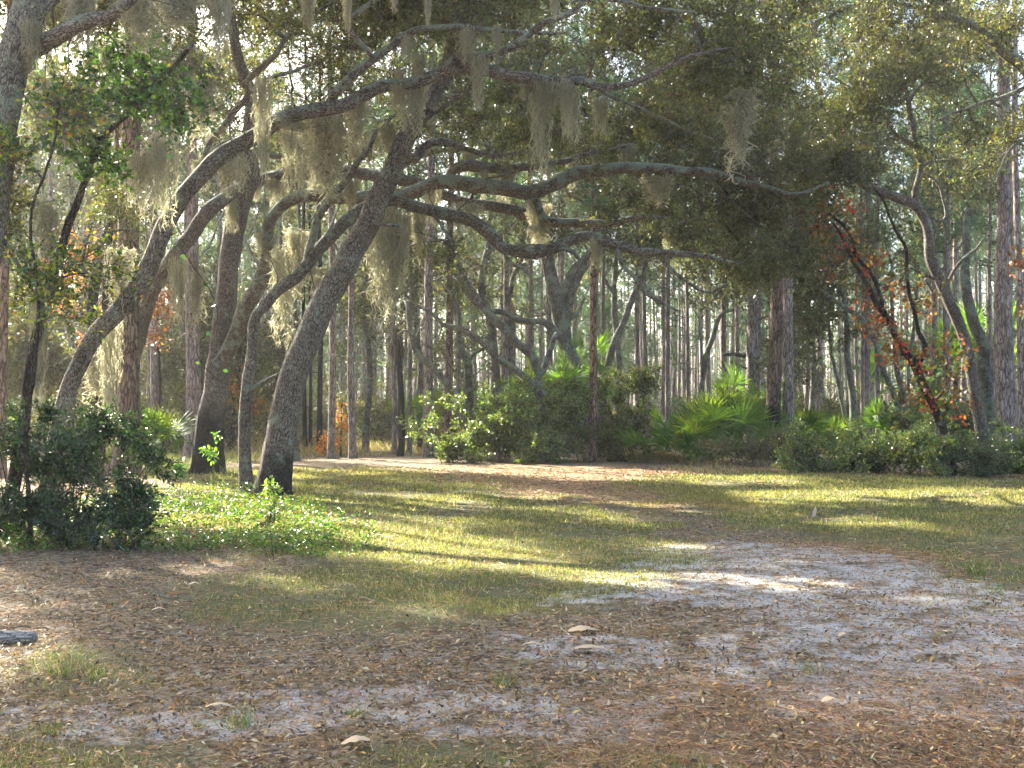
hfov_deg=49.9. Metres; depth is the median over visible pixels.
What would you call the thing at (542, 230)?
spanish moss
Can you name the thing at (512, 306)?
pine tree
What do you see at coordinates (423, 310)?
pine tree
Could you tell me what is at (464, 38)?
spanish moss
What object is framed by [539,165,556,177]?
spanish moss
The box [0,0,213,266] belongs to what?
oak tree
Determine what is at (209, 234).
pine tree
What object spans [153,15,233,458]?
pine tree
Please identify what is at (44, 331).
spanish moss
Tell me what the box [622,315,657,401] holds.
pine tree
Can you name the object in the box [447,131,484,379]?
pine tree
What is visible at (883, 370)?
oak tree
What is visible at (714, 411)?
palmetto
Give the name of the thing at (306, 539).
leafy ground cover
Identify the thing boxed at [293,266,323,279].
spanish moss
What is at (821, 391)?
pine tree
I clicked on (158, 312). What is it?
turkey oak
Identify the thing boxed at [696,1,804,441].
pine tree
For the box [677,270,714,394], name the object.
pine tree
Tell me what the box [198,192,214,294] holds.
pine tree
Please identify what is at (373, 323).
pine tree
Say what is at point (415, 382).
pine tree
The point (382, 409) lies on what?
shrub
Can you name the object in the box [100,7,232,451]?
pine tree
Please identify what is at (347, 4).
spanish moss
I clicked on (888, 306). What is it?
pine tree
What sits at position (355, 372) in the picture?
pine tree
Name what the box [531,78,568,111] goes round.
spanish moss
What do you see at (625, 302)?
pine tree
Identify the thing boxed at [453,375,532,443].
shrub
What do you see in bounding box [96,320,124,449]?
spanish moss
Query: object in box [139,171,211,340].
pine tree
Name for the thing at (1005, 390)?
pine tree
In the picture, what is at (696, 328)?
pine tree
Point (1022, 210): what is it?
pine tree
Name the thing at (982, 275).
pine tree
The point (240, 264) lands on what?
pine tree
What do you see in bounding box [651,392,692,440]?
shrub
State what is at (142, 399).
shrub
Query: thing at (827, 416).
palmetto
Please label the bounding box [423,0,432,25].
spanish moss
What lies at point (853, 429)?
shrub
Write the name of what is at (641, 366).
pine tree
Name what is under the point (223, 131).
spanish moss
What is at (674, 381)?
pine tree
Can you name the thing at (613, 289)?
oak tree
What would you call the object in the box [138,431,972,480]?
tall dry grass
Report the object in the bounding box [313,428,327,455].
turkey oak
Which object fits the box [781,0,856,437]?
pine tree
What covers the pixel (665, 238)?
spanish moss
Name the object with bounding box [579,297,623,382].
pine tree
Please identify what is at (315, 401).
pine tree
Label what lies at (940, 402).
palmetto
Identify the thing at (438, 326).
pine tree
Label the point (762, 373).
pine tree
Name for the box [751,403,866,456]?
palmetto
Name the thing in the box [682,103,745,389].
pine tree
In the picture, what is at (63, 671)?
grass tuft
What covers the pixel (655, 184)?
spanish moss
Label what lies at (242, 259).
pine tree
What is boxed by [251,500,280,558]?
seedling
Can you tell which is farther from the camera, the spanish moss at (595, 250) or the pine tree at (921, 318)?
the pine tree at (921, 318)
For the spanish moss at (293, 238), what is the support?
hanging from the oak tree at (313, 252)
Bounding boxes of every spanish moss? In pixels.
[15,14,44,64]
[15,54,38,82]
[23,1,52,75]
[26,294,51,397]
[28,203,68,265]
[57,0,100,49]
[79,348,116,410]
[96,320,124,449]
[99,244,137,325]
[108,0,172,56]
[119,147,153,219]
[140,130,183,231]
[151,0,208,41]
[156,277,171,286]
[164,254,190,325]
[176,76,225,152]
[184,268,208,343]
[189,158,208,192]
[189,160,200,168]
[192,0,236,13]
[198,0,234,82]
[198,155,205,161]
[217,151,252,202]
[219,127,228,136]
[223,195,240,233]
[249,72,274,191]
[253,232,278,262]
[254,185,263,201]
[263,244,301,349]
[265,176,285,209]
[271,115,312,136]
[278,130,311,200]
[281,224,308,300]
[291,98,354,203]
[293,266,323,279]
[299,0,316,34]
[307,146,323,187]
[307,172,321,203]
[308,275,322,299]
[336,100,374,150]
[339,175,359,210]
[342,0,352,42]
[344,136,363,161]
[353,176,363,190]
[354,199,401,266]
[359,219,411,330]
[362,129,380,152]
[374,121,398,161]
[385,211,412,297]
[389,82,411,107]
[390,0,398,13]
[392,66,406,91]
[394,34,418,63]
[394,86,429,142]
[409,52,430,89]
[409,210,425,252]
[413,221,425,263]
[419,150,431,161]
[419,214,427,230]
[421,187,443,227]
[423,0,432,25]
[426,101,442,123]
[447,200,485,241]
[454,23,478,68]
[463,151,476,172]
[467,53,490,113]
[478,169,490,199]
[490,23,503,63]
[493,170,516,181]
[494,155,518,200]
[518,78,533,106]
[523,82,555,183]
[523,201,553,257]
[525,198,537,241]
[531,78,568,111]
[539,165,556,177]
[545,82,558,117]
[549,0,560,20]
[557,77,583,144]
[561,92,575,140]
[565,156,588,189]
[586,237,604,270]
[590,95,610,140]
[592,152,598,178]
[617,144,636,161]
[639,171,677,210]
[660,218,671,249]
[713,80,763,182]
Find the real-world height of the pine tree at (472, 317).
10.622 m
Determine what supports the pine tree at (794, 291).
on the ground at (416, 462)
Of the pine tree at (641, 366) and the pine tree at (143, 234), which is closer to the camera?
the pine tree at (641, 366)
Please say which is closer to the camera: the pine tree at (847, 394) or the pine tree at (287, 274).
the pine tree at (847, 394)
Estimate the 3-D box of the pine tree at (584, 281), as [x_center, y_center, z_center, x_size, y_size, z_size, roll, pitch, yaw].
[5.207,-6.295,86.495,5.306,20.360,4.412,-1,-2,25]
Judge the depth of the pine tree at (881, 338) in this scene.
73.99 m
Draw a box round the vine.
[160,232,231,388]
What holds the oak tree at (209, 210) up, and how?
on the ground at (416, 462)
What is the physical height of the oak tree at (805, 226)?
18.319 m
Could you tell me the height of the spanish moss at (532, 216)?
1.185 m
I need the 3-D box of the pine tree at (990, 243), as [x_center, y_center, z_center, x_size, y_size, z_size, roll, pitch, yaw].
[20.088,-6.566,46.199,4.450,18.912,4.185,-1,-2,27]
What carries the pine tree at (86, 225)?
on the ground at (416, 462)
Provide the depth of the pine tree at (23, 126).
51.71 m
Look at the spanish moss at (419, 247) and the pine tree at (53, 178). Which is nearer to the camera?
the spanish moss at (419, 247)
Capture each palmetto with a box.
[105,402,195,468]
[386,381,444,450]
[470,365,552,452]
[517,348,633,453]
[553,328,613,378]
[616,409,746,462]
[650,406,678,433]
[661,387,796,462]
[668,353,795,458]
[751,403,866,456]
[798,401,859,424]
[842,340,917,412]
[854,395,896,438]
[901,320,1015,404]
[904,382,965,431]
[925,299,1016,381]
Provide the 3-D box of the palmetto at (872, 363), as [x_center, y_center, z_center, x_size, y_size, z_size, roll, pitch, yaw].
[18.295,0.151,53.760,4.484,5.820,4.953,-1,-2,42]
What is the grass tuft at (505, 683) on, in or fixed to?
on the ground at (416, 462)
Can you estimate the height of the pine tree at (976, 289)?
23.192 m
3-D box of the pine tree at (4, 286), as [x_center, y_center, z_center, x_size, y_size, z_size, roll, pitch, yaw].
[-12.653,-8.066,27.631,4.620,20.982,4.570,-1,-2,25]
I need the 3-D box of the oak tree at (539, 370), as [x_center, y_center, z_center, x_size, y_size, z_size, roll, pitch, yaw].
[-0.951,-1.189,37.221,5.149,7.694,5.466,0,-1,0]
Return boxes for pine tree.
[0,0,63,478]
[0,17,34,164]
[11,62,68,398]
[11,134,39,282]
[11,138,58,303]
[15,14,75,265]
[22,49,78,402]
[22,148,63,398]
[26,153,55,409]
[53,107,145,317]
[54,22,174,468]
[61,39,147,313]
[62,130,107,325]
[66,26,122,427]
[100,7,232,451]
[109,26,182,410]
[110,12,171,474]
[139,119,160,401]
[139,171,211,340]
[139,220,148,259]
[139,305,146,392]
[141,101,184,365]
[142,222,183,405]
[145,137,199,372]
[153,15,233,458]
[172,93,239,258]
[182,145,256,278]
[198,86,268,276]
[198,157,251,304]
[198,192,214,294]
[206,258,244,365]
[212,212,253,303]
[223,218,257,354]
[227,43,301,439]
[238,226,258,294]
[239,249,291,380]
[242,91,286,322]
[242,192,274,393]
[244,64,298,241]
[244,241,280,320]
[248,113,313,267]
[256,1,343,449]
[262,36,347,448]
[263,18,374,451]
[271,220,307,351]
[274,187,325,322]
[291,275,328,432]
[292,17,370,458]
[295,180,327,432]
[301,233,327,428]
[305,207,362,434]
[305,307,329,403]
[311,124,372,418]
[311,164,353,361]
[313,0,413,458]
[322,158,339,409]
[323,249,336,426]
[323,277,365,434]
[324,302,372,402]
[326,321,360,398]
[335,117,384,429]
[339,205,369,403]
[346,14,427,453]
[353,87,385,425]
[354,123,379,398]
[354,311,387,393]
[354,319,385,393]
[355,29,466,453]
[358,243,385,369]
[364,108,415,422]
[383,9,498,435]
[386,261,397,404]
[389,19,459,457]
[391,346,413,395]
[396,276,422,403]
[397,209,422,412]
[401,154,464,431]
[403,198,444,396]
[406,308,433,362]
[407,1,509,436]
[408,163,439,377]
[412,194,445,300]
[420,237,445,389]
[433,278,464,347]
[433,332,454,395]
[444,295,488,399]
[446,131,487,409]
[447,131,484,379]
[453,226,477,383]
[454,253,495,383]
[456,2,537,392]
[461,241,499,393]
[467,123,535,383]
[468,175,501,286]
[469,116,536,367]
[469,138,494,388]
[476,269,498,391]
[477,125,546,377]
[480,244,503,380]
[486,234,518,348]
[494,272,524,353]
[495,258,526,366]
[498,179,536,365]
[498,277,546,431]
[499,148,555,352]
[508,0,593,369]
[518,173,544,372]
[521,0,568,435]
[522,240,556,355]
[523,271,545,353]
[524,198,557,359]
[531,53,588,353]
[533,172,556,364]
[534,0,653,461]
[535,200,557,293]
[540,7,606,286]
[543,255,558,392]
[544,308,588,360]
[552,94,610,339]
[552,154,587,325]
[554,3,640,415]
[554,183,611,379]
[555,200,589,338]
[557,245,589,359]
[565,237,622,363]
[569,0,654,418]
[577,284,606,378]
[579,191,624,293]
[579,196,628,399]
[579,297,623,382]
[582,2,674,446]
[582,261,622,320]
[582,289,631,402]
[586,207,622,360]
[586,327,615,399]
[598,292,632,408]
[608,30,693,449]
[609,216,634,402]
[610,0,726,451]
[611,225,634,402]
[618,189,661,431]
[620,291,657,376]
[622,153,661,433]
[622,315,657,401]
[623,143,684,438]
[625,268,658,401]
[628,259,674,406]
[633,262,676,408]
[640,326,661,406]
[643,1,724,413]
[647,44,700,408]
[652,258,716,402]
[654,217,682,406]
[657,262,692,372]
[672,247,714,401]
[677,2,726,397]
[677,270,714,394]
[680,165,695,398]
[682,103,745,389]
[687,157,715,377]
[691,203,717,377]
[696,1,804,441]
[698,0,845,461]
[704,276,743,382]
[710,205,734,378]
[710,327,731,393]
[712,237,747,387]
[718,34,781,429]
[727,289,747,385]
[728,322,760,386]
[729,278,747,349]
[729,289,769,393]
[729,313,765,393]
[739,276,769,403]
[752,0,851,452]
[760,291,799,392]
[768,34,839,443]
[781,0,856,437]
[781,123,800,396]
[792,97,860,411]
[795,281,832,376]
[796,283,801,396]
[814,0,918,446]
[820,86,858,385]
[821,3,914,445]
[822,0,932,443]
[822,307,860,399]
[826,52,873,404]
[831,72,898,419]
[833,194,870,379]
[833,303,860,384]
[836,197,853,347]
[840,202,896,396]
[842,258,899,378]
[848,135,904,434]
[851,178,896,362]
[854,227,903,402]
[872,125,924,403]
[873,172,902,408]
[879,215,962,378]
[883,189,918,380]
[885,11,985,390]
[886,266,924,382]
[888,92,976,377]
[889,1,996,395]
[893,76,952,321]
[893,172,925,396]
[898,96,963,350]
[899,0,996,400]
[899,225,944,364]
[906,216,958,386]
[910,222,959,331]
[915,7,996,408]
[937,7,1023,404]
[937,100,994,283]
[938,0,1023,453]
[940,216,973,394]
[950,232,983,361]
[951,86,996,363]
[951,156,996,287]
[959,237,986,308]
[967,83,1021,317]
[970,0,1023,439]
[971,98,1021,325]
[971,214,995,329]
[980,139,1023,353]
[981,230,1015,333]
[982,245,1023,400]
[1013,202,1023,298]
[1014,155,1023,258]
[1014,160,1023,244]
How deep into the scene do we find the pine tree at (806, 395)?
47.93 m
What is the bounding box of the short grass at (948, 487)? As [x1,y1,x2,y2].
[0,457,1023,767]
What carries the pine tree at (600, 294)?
on the ground at (416, 462)
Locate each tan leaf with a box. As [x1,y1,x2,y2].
[206,702,234,707]
[341,735,372,743]
[523,641,542,645]
[569,625,597,630]
[571,644,606,648]
[821,696,838,701]
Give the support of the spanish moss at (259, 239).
hanging from the oak tree at (228, 332)
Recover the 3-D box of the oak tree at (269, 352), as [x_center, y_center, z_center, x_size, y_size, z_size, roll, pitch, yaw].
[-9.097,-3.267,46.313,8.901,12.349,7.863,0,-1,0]
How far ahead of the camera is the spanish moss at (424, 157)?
21.58 m
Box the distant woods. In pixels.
[11,237,1017,422]
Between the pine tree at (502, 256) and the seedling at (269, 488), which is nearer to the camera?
the seedling at (269, 488)
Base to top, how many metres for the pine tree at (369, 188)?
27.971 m
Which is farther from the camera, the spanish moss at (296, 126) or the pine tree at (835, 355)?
the pine tree at (835, 355)
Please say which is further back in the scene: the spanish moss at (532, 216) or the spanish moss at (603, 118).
the spanish moss at (532, 216)
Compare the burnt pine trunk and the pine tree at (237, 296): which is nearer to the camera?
the burnt pine trunk
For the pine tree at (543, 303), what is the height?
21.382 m
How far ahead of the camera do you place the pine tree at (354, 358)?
94.54 m
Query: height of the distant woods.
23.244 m
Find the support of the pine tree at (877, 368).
on the ground at (416, 462)
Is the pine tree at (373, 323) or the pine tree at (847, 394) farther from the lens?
the pine tree at (373, 323)
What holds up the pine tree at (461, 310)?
on the ground at (416, 462)
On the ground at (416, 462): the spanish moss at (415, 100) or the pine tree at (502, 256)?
the pine tree at (502, 256)
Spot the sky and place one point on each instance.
(1021, 43)
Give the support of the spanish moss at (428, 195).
hanging from the oak tree at (228, 332)
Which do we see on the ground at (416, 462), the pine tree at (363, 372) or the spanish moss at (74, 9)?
the pine tree at (363, 372)
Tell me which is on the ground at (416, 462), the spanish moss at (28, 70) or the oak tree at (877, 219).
the oak tree at (877, 219)
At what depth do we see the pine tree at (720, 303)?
103.44 m
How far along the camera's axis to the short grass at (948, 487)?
14.86 m
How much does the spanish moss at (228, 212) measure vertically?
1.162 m
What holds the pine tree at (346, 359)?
on the ground at (416, 462)
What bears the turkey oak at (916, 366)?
on the ground at (416, 462)
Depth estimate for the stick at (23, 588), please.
9.70 m
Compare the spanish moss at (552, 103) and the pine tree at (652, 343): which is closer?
the spanish moss at (552, 103)
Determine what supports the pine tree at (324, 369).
on the ground at (416, 462)
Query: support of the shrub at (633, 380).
on the ground at (416, 462)
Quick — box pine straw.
[0,465,1023,767]
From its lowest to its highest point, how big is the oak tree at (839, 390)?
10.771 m
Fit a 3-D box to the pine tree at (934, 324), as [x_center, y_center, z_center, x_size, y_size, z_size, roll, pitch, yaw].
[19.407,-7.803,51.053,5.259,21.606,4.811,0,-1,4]
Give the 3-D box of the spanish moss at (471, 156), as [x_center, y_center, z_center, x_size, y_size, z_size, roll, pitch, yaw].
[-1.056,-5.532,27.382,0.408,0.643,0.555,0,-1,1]
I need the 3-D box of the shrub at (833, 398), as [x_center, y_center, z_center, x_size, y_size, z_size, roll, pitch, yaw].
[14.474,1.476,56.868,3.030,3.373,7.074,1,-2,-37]
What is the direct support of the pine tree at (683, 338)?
on the ground at (416, 462)
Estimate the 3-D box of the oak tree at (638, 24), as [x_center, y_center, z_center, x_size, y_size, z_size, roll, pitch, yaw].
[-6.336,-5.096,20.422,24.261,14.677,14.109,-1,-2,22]
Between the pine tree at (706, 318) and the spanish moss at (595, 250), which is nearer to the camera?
the spanish moss at (595, 250)
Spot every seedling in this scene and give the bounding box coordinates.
[170,457,189,497]
[199,431,221,486]
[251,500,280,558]
[260,475,282,500]
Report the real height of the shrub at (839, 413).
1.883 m
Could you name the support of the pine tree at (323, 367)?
on the ground at (416, 462)
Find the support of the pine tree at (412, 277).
on the ground at (416, 462)
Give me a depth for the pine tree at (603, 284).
48.04 m
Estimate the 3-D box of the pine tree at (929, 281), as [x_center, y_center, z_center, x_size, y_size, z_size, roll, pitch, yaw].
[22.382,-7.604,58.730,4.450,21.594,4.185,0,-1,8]
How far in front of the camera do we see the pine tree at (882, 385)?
90.78 m
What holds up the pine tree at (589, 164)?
on the ground at (416, 462)
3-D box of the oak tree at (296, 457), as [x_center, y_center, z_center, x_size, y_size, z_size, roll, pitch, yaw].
[-6.138,-5.515,35.907,7.740,16.312,4.345,0,-1,0]
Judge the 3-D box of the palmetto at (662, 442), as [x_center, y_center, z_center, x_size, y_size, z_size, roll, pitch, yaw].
[5.262,1.766,34.934,4.349,2.012,3.887,0,-1,0]
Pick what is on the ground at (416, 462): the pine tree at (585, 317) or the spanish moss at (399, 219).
the pine tree at (585, 317)
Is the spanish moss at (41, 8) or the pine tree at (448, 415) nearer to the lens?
the spanish moss at (41, 8)
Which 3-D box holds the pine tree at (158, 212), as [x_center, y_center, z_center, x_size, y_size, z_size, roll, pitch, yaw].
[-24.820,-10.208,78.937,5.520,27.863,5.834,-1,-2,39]
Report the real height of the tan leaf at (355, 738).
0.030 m
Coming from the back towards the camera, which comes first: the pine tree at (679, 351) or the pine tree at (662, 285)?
the pine tree at (679, 351)
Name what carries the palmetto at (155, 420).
on the ground at (416, 462)
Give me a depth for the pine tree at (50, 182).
51.67 m
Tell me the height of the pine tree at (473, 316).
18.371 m
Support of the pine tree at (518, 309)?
on the ground at (416, 462)
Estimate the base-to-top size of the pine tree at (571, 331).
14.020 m
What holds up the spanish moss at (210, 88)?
attached to the oak tree at (638, 24)
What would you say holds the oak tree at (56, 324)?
on the ground at (416, 462)
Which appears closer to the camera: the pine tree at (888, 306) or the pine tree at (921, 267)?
the pine tree at (921, 267)
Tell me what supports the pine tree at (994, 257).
on the ground at (416, 462)
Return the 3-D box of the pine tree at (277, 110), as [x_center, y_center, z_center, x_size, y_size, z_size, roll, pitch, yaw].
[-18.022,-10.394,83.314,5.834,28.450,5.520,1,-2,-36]
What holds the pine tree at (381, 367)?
on the ground at (416, 462)
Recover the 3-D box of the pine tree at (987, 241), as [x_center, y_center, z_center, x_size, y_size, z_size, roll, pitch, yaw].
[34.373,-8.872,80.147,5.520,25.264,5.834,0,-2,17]
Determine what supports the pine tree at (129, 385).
on the ground at (416, 462)
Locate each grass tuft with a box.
[29,718,67,736]
[34,652,82,678]
[79,662,108,680]
[188,715,212,730]
[204,701,269,732]
[340,700,374,717]
[490,670,524,688]
[794,660,823,672]
[949,553,992,575]
[979,578,1010,593]
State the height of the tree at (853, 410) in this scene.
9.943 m
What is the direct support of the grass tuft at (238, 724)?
on the ground at (416, 462)
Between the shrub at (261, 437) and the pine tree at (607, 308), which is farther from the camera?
the pine tree at (607, 308)
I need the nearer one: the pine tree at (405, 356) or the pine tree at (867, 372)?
the pine tree at (867, 372)
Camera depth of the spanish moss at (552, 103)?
18.90 m
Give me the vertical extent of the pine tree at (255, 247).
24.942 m
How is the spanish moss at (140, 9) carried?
hanging from the oak tree at (13, 78)
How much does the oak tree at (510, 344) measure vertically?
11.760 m
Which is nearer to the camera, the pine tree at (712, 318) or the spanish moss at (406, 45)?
the spanish moss at (406, 45)
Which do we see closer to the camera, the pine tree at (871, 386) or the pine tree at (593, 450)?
the pine tree at (593, 450)
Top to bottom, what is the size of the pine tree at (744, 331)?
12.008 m
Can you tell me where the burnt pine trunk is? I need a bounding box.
[386,332,410,455]
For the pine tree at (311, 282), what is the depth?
85.30 m
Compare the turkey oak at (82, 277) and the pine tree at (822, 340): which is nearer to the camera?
the turkey oak at (82, 277)
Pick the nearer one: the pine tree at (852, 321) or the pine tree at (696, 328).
the pine tree at (696, 328)
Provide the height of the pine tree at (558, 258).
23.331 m
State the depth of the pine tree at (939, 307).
62.83 m
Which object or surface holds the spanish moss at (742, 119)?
hanging from the oak tree at (638, 24)
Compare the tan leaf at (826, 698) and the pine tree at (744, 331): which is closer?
the tan leaf at (826, 698)
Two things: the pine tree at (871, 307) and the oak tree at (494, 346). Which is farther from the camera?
the pine tree at (871, 307)
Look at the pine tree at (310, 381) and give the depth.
46.95 m
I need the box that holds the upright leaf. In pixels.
[812,506,816,516]
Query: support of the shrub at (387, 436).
on the ground at (416, 462)
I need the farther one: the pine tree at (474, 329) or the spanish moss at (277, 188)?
the pine tree at (474, 329)
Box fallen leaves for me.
[0,468,1023,767]
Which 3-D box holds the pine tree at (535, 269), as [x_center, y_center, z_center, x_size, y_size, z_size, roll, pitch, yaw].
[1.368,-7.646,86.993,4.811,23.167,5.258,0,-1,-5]
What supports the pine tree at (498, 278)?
on the ground at (416, 462)
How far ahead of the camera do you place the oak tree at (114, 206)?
24.12 m
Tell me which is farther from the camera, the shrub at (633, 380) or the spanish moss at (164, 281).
the shrub at (633, 380)
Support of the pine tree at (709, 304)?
on the ground at (416, 462)
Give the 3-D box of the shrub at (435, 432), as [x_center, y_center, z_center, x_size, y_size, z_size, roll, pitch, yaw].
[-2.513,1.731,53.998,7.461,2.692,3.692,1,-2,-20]
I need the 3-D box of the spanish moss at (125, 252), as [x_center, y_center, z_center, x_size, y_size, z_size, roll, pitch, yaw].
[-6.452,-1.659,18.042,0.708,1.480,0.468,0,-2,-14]
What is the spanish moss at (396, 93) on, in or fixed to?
hanging from the oak tree at (638, 24)
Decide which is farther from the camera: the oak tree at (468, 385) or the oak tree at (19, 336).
the oak tree at (468, 385)
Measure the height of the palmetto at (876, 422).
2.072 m
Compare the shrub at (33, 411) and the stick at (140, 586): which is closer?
the stick at (140, 586)
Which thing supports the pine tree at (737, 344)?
on the ground at (416, 462)
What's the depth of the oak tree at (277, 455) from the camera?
20.92 m
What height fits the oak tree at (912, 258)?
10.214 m
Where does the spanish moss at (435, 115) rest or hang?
attached to the oak tree at (277, 455)
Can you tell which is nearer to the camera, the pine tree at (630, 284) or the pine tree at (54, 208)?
the pine tree at (54, 208)
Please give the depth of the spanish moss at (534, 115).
19.00 m
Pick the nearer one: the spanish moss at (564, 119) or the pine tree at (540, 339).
the spanish moss at (564, 119)
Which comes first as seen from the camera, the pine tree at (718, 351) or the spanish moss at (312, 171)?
the spanish moss at (312, 171)
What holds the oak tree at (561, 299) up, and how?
on the ground at (416, 462)
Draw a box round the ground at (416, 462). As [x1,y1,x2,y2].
[0,422,1023,767]
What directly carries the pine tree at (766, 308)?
on the ground at (416, 462)
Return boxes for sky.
[0,0,1023,406]
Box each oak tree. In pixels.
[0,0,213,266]
[0,0,846,473]
[0,0,871,494]
[7,176,110,452]
[7,179,101,451]
[9,21,353,357]
[18,14,299,338]
[53,138,181,414]
[68,174,157,485]
[90,0,736,358]
[109,175,270,446]
[113,175,345,442]
[194,0,653,498]
[200,0,639,445]
[200,178,388,427]
[202,21,413,460]
[238,113,825,493]
[323,180,499,451]
[379,197,587,401]
[398,300,474,457]
[400,176,654,453]
[407,223,522,419]
[407,242,558,459]
[453,194,529,447]
[467,18,794,416]
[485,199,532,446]
[597,204,688,426]
[642,61,898,314]
[676,264,763,451]
[718,0,1023,469]
[736,199,888,426]
[792,227,905,437]
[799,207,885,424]
[802,195,875,449]
[814,0,1023,184]
[814,84,1023,390]
[849,192,943,429]
[881,208,987,425]
[905,137,1021,461]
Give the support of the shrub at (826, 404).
on the ground at (416, 462)
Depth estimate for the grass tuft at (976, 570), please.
10.69 m
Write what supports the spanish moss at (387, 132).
attached to the oak tree at (277, 455)
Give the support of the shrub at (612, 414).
on the ground at (416, 462)
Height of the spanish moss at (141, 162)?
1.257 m
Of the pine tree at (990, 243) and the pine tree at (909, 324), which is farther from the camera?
the pine tree at (909, 324)
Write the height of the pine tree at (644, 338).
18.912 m
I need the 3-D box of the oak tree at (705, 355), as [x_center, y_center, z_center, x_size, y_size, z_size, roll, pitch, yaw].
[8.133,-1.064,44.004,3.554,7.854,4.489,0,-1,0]
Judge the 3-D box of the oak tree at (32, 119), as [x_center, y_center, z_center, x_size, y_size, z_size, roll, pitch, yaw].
[-13.779,-5.599,42.248,11.373,16.845,13.473,0,-1,0]
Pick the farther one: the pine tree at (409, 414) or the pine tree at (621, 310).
the pine tree at (621, 310)
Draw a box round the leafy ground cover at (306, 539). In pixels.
[0,478,401,557]
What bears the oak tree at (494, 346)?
on the ground at (416, 462)
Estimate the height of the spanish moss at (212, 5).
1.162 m
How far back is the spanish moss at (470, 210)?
25.07 m
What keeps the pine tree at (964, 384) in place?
on the ground at (416, 462)
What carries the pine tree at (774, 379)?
on the ground at (416, 462)
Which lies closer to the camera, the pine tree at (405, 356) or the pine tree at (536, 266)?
the pine tree at (536, 266)
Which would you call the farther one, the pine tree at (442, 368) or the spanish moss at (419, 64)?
the pine tree at (442, 368)
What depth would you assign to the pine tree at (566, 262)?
82.64 m
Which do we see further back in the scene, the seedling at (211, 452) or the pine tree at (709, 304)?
the pine tree at (709, 304)
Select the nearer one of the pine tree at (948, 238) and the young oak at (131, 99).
the young oak at (131, 99)
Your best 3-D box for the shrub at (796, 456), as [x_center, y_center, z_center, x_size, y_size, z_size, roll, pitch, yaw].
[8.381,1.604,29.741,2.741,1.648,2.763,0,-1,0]
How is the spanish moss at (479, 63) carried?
hanging from the oak tree at (638, 24)
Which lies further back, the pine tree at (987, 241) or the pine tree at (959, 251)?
the pine tree at (987, 241)
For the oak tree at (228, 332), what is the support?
on the ground at (416, 462)
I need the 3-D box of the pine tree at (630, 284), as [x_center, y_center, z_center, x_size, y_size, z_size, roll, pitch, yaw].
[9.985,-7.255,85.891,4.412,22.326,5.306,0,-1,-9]
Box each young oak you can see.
[0,28,236,538]
[0,58,153,547]
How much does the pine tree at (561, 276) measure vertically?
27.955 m
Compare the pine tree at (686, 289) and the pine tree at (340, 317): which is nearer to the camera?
the pine tree at (686, 289)
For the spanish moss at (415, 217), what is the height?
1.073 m
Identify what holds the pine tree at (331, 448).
on the ground at (416, 462)
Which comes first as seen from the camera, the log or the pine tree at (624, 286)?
the log
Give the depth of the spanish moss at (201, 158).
29.17 m
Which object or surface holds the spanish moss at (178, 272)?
hanging from the oak tree at (209, 210)
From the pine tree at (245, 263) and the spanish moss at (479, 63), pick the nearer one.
the spanish moss at (479, 63)
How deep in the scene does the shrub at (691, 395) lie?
51.64 m
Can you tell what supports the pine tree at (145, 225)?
on the ground at (416, 462)
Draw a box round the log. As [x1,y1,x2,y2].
[0,630,37,644]
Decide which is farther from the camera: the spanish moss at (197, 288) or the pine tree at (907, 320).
the pine tree at (907, 320)
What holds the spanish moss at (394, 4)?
hanging from the oak tree at (638, 24)
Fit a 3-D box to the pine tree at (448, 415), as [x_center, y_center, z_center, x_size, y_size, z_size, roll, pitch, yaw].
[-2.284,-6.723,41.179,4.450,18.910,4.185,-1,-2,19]
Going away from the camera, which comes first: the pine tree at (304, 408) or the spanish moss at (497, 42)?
the spanish moss at (497, 42)
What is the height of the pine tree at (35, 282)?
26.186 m
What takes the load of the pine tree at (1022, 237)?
on the ground at (416, 462)
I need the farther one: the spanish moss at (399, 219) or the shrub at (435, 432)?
the shrub at (435, 432)
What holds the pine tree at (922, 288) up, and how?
on the ground at (416, 462)
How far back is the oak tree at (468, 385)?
45.92 m
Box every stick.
[21,584,42,600]
[105,582,172,595]
[152,593,193,601]
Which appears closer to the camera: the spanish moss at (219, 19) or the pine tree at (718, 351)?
the spanish moss at (219, 19)
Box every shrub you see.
[0,395,102,548]
[1,484,174,552]
[2,396,185,540]
[7,398,74,437]
[9,411,47,442]
[76,385,179,443]
[140,390,184,452]
[146,408,266,452]
[162,370,237,450]
[236,407,346,446]
[252,406,269,441]
[300,403,345,443]
[326,373,415,443]
[339,375,413,442]
[372,413,441,442]
[384,392,482,443]
[391,404,443,435]
[396,371,550,463]
[442,412,491,450]
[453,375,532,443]
[502,373,614,463]
[556,361,666,461]
[607,396,622,421]
[640,392,670,414]
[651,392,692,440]
[680,385,712,415]
[693,431,776,466]
[741,427,823,466]
[762,387,858,440]
[763,380,845,415]
[768,414,862,472]
[794,380,870,436]
[801,383,845,409]
[816,406,869,454]
[821,415,907,473]
[857,390,979,477]
[861,373,1017,455]
[878,391,972,434]
[933,433,1020,477]
[937,398,973,449]
[952,399,1017,447]
[966,416,1023,475]
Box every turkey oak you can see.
[40,220,115,344]
[142,284,181,454]
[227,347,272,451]
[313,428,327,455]
[326,393,347,455]
[785,126,981,475]
[1002,241,1023,326]
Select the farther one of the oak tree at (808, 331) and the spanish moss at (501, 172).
the oak tree at (808, 331)
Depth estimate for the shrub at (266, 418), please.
49.85 m
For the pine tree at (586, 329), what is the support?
on the ground at (416, 462)
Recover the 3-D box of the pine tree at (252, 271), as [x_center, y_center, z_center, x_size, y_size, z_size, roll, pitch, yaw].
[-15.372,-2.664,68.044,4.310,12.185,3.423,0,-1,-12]
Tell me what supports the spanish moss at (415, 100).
hanging from the oak tree at (638, 24)
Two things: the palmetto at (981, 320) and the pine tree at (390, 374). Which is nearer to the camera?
the palmetto at (981, 320)

